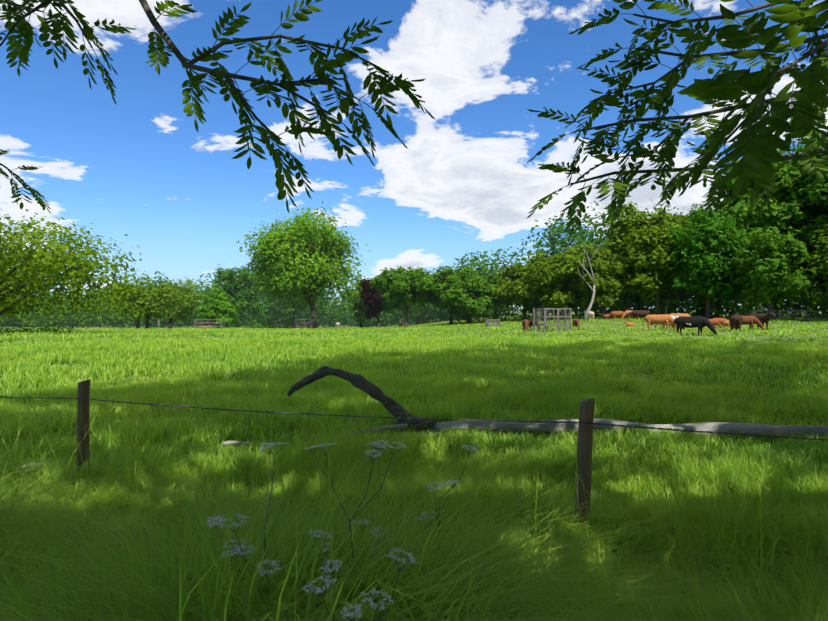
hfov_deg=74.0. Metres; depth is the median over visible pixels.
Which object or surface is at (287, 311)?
tree
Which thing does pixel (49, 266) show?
oak tree
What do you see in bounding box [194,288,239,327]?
cone tree
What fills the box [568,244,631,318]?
tree
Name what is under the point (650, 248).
tree
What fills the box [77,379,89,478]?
fence post
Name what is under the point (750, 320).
brown cow
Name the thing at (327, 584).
cow parsley flower
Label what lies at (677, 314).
tan cow
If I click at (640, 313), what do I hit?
cow
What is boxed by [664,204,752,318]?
tree
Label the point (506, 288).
tree
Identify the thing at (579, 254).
tree
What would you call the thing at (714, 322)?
cow
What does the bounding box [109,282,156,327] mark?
dark tree
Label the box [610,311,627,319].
cow
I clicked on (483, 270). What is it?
treeline
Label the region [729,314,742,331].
dark cow
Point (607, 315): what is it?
cow
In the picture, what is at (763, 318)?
dark cow
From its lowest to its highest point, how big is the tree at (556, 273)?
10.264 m
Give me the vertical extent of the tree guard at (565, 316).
2.250 m
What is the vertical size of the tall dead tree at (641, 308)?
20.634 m
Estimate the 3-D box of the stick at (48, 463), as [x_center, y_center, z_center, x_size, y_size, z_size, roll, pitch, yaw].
[-3.289,1.404,5.077,0.642,0.048,0.044,0,0,-40]
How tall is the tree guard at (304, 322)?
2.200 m
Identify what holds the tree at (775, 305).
on the ground
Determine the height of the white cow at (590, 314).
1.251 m
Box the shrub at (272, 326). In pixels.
[244,318,313,328]
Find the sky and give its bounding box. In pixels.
[0,0,827,324]
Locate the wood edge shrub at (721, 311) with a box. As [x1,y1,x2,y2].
[444,273,827,322]
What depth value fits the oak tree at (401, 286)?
93.96 m
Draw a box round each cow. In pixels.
[522,319,529,330]
[529,320,539,330]
[587,311,593,320]
[603,314,614,319]
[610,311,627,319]
[621,310,639,319]
[625,310,649,319]
[643,314,679,330]
[668,313,689,316]
[673,316,717,335]
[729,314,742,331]
[729,316,764,330]
[752,312,775,329]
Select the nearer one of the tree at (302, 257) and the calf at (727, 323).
the calf at (727, 323)
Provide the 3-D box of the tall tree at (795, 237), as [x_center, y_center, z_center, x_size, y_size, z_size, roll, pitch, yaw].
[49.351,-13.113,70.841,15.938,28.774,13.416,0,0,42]
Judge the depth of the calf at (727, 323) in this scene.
43.48 m
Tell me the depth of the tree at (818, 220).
67.18 m
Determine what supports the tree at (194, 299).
on the ground
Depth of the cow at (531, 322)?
46.29 m
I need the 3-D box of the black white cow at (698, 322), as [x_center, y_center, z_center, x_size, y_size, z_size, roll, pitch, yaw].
[17.039,0.950,33.337,2.420,1.212,0.790,0,0,33]
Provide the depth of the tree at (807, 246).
73.72 m
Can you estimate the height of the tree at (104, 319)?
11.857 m
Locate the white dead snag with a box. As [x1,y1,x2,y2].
[577,241,601,319]
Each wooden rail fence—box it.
[737,310,752,315]
[752,310,827,320]
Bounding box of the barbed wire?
[0,396,827,440]
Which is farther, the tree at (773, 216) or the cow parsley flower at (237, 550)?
the tree at (773, 216)
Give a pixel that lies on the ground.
(763, 338)
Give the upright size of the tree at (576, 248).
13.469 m
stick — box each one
[17,457,91,469]
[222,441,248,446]
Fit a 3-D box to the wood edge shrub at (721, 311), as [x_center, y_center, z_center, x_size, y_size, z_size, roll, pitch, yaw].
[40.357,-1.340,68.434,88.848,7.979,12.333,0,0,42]
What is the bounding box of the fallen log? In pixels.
[274,366,827,447]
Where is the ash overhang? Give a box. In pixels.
[0,0,827,237]
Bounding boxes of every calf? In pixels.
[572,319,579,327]
[623,321,635,326]
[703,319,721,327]
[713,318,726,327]
[723,320,730,328]
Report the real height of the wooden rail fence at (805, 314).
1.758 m
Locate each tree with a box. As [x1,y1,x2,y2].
[0,202,142,315]
[0,261,55,319]
[97,299,128,326]
[100,271,186,328]
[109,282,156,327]
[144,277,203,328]
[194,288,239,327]
[204,264,267,327]
[234,202,370,328]
[261,291,320,326]
[340,278,373,327]
[358,275,390,326]
[368,266,435,326]
[395,267,446,324]
[421,264,482,323]
[440,276,501,323]
[472,271,513,318]
[491,261,543,319]
[516,247,586,319]
[563,242,593,315]
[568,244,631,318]
[575,250,630,316]
[600,201,681,309]
[616,220,687,314]
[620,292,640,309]
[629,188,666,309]
[653,201,736,315]
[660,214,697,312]
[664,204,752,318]
[677,216,706,314]
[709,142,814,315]
[709,160,810,312]
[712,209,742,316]
[715,148,794,316]
[724,227,821,319]
[758,109,827,316]
[780,126,827,319]
[782,157,827,318]
[803,224,827,290]
[806,243,814,316]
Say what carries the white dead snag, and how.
on the ground
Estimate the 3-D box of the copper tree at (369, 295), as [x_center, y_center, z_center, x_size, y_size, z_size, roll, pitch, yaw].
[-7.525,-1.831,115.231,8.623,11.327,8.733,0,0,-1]
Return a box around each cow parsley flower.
[206,442,332,617]
[302,549,416,620]
[305,440,406,593]
[415,445,478,551]
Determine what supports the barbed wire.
attached to the fence post at (83, 409)
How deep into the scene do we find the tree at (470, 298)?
87.27 m
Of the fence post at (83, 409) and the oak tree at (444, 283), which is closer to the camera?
the fence post at (83, 409)
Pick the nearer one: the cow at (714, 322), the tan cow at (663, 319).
the tan cow at (663, 319)
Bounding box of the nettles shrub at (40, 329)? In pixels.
[0,324,84,333]
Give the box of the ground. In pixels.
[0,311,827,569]
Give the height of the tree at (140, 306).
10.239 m
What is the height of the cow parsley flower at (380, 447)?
1.006 m
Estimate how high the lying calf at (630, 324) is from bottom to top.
0.503 m
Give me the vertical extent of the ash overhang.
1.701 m
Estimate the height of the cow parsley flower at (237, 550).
1.003 m
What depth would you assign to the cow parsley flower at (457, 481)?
2.52 m
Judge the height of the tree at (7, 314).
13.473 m
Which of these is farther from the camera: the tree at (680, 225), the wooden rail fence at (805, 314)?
the tree at (680, 225)
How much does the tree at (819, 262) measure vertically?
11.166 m
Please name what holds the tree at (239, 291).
on the ground
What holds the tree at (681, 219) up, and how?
on the ground
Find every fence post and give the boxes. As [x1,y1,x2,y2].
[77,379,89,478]
[574,398,594,529]
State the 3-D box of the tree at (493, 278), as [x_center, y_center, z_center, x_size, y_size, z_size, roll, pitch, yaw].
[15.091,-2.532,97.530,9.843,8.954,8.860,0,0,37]
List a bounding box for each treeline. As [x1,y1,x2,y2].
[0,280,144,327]
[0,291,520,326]
[129,247,529,327]
[516,194,821,316]
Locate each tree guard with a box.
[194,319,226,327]
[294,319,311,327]
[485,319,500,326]
[532,308,571,331]
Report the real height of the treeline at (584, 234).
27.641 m
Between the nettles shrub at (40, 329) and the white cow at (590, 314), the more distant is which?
the white cow at (590, 314)
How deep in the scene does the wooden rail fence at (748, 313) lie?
63.65 m
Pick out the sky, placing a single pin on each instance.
(138, 167)
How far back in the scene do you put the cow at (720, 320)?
46.56 m
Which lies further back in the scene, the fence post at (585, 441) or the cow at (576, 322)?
the cow at (576, 322)
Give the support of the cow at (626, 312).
on the ground
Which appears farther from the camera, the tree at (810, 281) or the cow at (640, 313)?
the tree at (810, 281)
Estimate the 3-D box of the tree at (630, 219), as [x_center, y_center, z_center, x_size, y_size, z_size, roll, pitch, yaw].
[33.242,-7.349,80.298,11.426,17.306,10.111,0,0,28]

